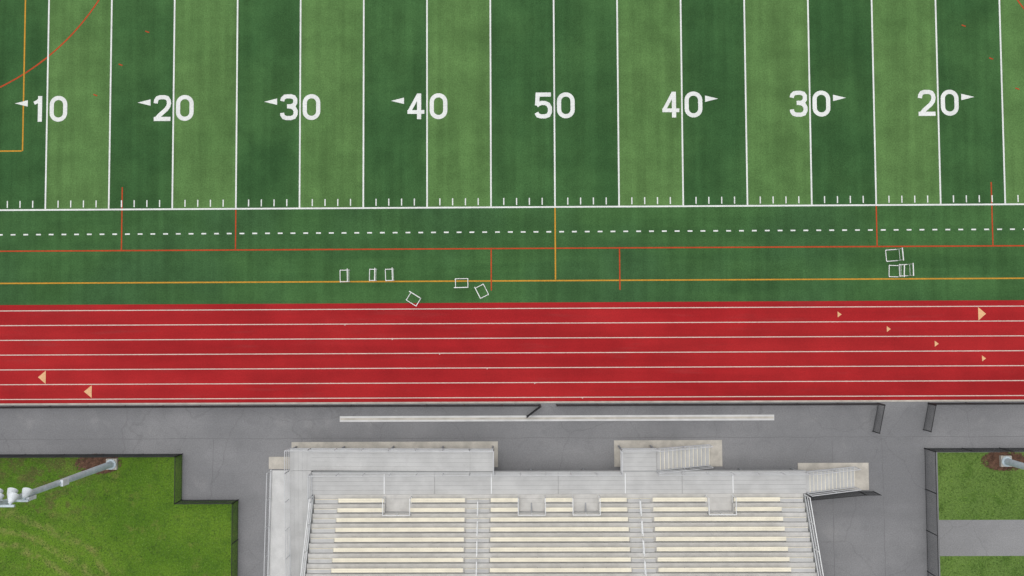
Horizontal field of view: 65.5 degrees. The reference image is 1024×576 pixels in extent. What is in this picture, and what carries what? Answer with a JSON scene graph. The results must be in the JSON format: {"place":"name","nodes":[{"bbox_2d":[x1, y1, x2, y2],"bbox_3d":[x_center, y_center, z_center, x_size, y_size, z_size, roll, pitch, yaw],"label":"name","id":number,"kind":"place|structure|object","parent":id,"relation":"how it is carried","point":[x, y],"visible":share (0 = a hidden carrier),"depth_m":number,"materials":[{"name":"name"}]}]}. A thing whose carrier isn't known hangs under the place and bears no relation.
{"place":"outdoors","nodes":[
{"label":"outdoors","id":0,"kind":"place"},
{"bbox_2d":[0,0,1023,304],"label":"turf field","id":1,"kind":"structure","parent":0,"point":[364,138],"depth_m":57.07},
{"bbox_2d":[340,269,349,281],"bbox_3d":[-11.906,-0.878,56.354,0.754,0.910,0.920,-1,88,0],"label":"hurdle","id":2,"kind":"object","parent":1,"relation":"on","point":[347,276],"visible":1,"depth_m":56.73,"materials":[{"name":"white paint"}]},
{"bbox_2d":[369,268,376,280],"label":"hurdle","id":3,"kind":"object","parent":1,"relation":"on","point":[374,269],"visible":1,"depth_m":56.72,"materials":[{"name":"white paint"}]},
{"bbox_2d":[385,268,394,280],"bbox_3d":[-8.707,-0.954,56.331,0.674,0.910,0.900,-2,88,0],"label":"hurdle","id":4,"kind":"object","parent":1,"relation":"on","point":[392,275],"visible":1,"depth_m":56.71,"materials":[{"name":"white paint"}]},
{"bbox_2d":[406,291,420,305],"bbox_3d":[-6.999,0.765,56.251,0.920,0.910,0.734,32,88,2],"label":"hurdle","id":5,"kind":"object","parent":1,"relation":"on","point":[415,295],"visible":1,"depth_m":56.64,"materials":[{"name":"white paint"}]},
{"bbox_2d":[454,278,467,287],"bbox_3d":[-3.585,-0.349,56.267,0.980,0.910,0.714,-1,88,0],"label":"hurdle","id":6,"kind":"object","parent":1,"relation":"on","point":[461,278],"visible":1,"depth_m":56.67,"materials":[{"name":"white paint"}]},
{"bbox_2d":[474,284,488,298],"bbox_3d":[-2.134,0.212,56.233,0.674,0.910,0.920,-27,88,-1],"label":"hurdle","id":7,"kind":"object","parent":1,"relation":"on","point":[477,292],"visible":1,"depth_m":56.63,"materials":[{"name":"white paint"}]},
{"bbox_2d":[0,0,1023,289],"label":"field markings","id":8,"kind":"object","parent":1,"relation":"on","point":[548,104],"visible":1,"depth_m":57.05,"materials":[{"name":"white paint"}]},
{"bbox_2d":[885,248,903,261],"bbox_3d":[26.936,-2.332,56.100,0.834,0.910,0.900,-4,88,0],"label":"hurdle","id":9,"kind":"object","parent":1,"relation":"on","point":[899,255],"visible":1,"depth_m":56.48,"materials":[{"name":"white paint"}]},
{"bbox_2d":[889,264,904,276],"bbox_3d":[27.071,-1.213,56.056,0.714,0.910,0.900,2,88,1],"label":"hurdle","id":10,"kind":"object","parent":1,"relation":"on","point":[897,265],"visible":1,"depth_m":56.44,"materials":[{"name":"white paint"}]},
{"bbox_2d":[899,263,913,275],"bbox_3d":[27.751,-1.276,56.053,0.614,0.910,0.900,-1,88,0],"label":"hurdle","id":11,"kind":"object","parent":1,"relation":"on","point":[909,265],"visible":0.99,"depth_m":56.29,"materials":[{"name":"white paint"}]},
{"bbox_2d":[0,300,1023,402],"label":"running track","id":12,"kind":"structure","parent":0,"point":[915,382],"depth_m":56.51,"materials":[{"name":"red rubber"}]},
{"bbox_2d":[0,306,1023,399],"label":"track markings","id":13,"kind":"object","parent":12,"relation":"on","point":[88,391],"visible":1,"depth_m":56.50,"materials":[{"name":"paint"}]},
{"bbox_2d":[0,400,1023,575],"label":"asphalt pavement","id":14,"kind":"structure","parent":0,"point":[227,453],"depth_m":56.21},
{"bbox_2d":[0,402,1023,408],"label":"chain link fence","id":15,"kind":"object","parent":14,"relation":"on","point":[532,405],"visible":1,"depth_m":55.67,"materials":[{"name":"black metal"}]},
{"bbox_2d":[526,406,540,417],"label":"fence gate","id":16,"kind":"structure","parent":15,"relation":"attached to","point":[532,412],"depth_m":55.63,"materials":[{"name":"black metal"}]},
{"bbox_2d":[872,405,885,433],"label":"fence gate","id":17,"kind":"structure","parent":15,"relation":"attached to","point":[881,418],"depth_m":55.46,"materials":[{"name":"black metal"}]},
{"bbox_2d":[923,403,936,431],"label":"fence gate","id":18,"kind":"structure","parent":15,"relation":"attached to","point":[930,406],"depth_m":55.47,"materials":[{"name":"black metal"}]},
{"bbox_2d":[340,415,773,421],"bbox_3d":[3.148,9.208,56.322,30.690,0.088,0.400,0,88,0],"label":"trench drain","id":19,"kind":"object","parent":14,"relation":"on","point":[551,418],"visible":1,"depth_m":56.28,"materials":[{"name":"metal"}]},
{"bbox_2d":[806,491,881,500],"bbox_3d":[22.910,14.410,55.337,4.976,1.244,0.141,-4,88,0],"label":"chain link fence","id":20,"kind":"object","parent":14,"relation":"on","point":[859,493],"visible":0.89,"depth_m":55.24,"materials":[{"name":"black metal"}]},
{"bbox_2d":[0,452,1023,575],"bbox_3d":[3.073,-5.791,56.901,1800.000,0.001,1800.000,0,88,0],"label":"ground","id":21,"kind":"structure","parent":0,"point":[198,522],"depth_m":56.23,"materials":[{"name":"green plant"}]},
{"bbox_2d":[75,456,121,474],"bbox_3d":[-29.309,12.461,56.417,3.398,0.052,1.508,0,88,0],"label":"mulch bed","id":22,"kind":"object","parent":21,"relation":"on","point":[87,463],"visible":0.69,"depth_m":56.43,"materials":[{"name":"brown soil"}]},
{"bbox_2d":[0,458,117,506],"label":"floodlight pole","id":23,"kind":"object","parent":22,"relation":"on","point":[27,495],"visible":1,"depth_m":48.23,"materials":[{"name":"metal"}]},
{"bbox_2d":[0,453,238,575],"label":"chain link fence","id":24,"kind":"object","parent":21,"relation":"on","point":[84,456],"visible":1,"depth_m":55.64,"materials":[{"name":"black metal"}]},
{"bbox_2d":[0,400,1023,404],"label":"track kerb","id":25,"kind":"structure","parent":21,"relation":"on","point":[499,402],"depth_m":56.36,"materials":[{"name":"concrete"}]},
{"bbox_2d":[264,440,868,575],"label":"bleachers","id":26,"kind":"object","parent":21,"relation":"on","point":[582,522],"visible":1,"depth_m":53.61,"materials":[{"name":"concrete"}]},
{"bbox_2d":[924,447,1023,575],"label":"chain link fence","id":27,"kind":"object","parent":21,"relation":"on","point":[999,449],"visible":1,"depth_m":55.07,"materials":[{"name":"black metal"}]},
{"bbox_2d":[939,520,1023,555],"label":"footpath","id":28,"kind":"structure","parent":21,"relation":"on","point":[981,537],"depth_m":55.75,"materials":[{"name":"concrete"}]},
{"bbox_2d":[981,452,1023,470],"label":"mulch bed","id":29,"kind":"object","parent":21,"relation":"on","point":[993,458],"visible":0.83,"depth_m":55.93,"materials":[{"name":"brown soil"}]},
{"bbox_2d":[999,455,1023,469],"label":"floodlight pole","id":30,"kind":"object","parent":29,"relation":"on","point":[1006,461],"visible":1,"depth_m":55.40,"materials":[{"name":"metal"}]}
]}

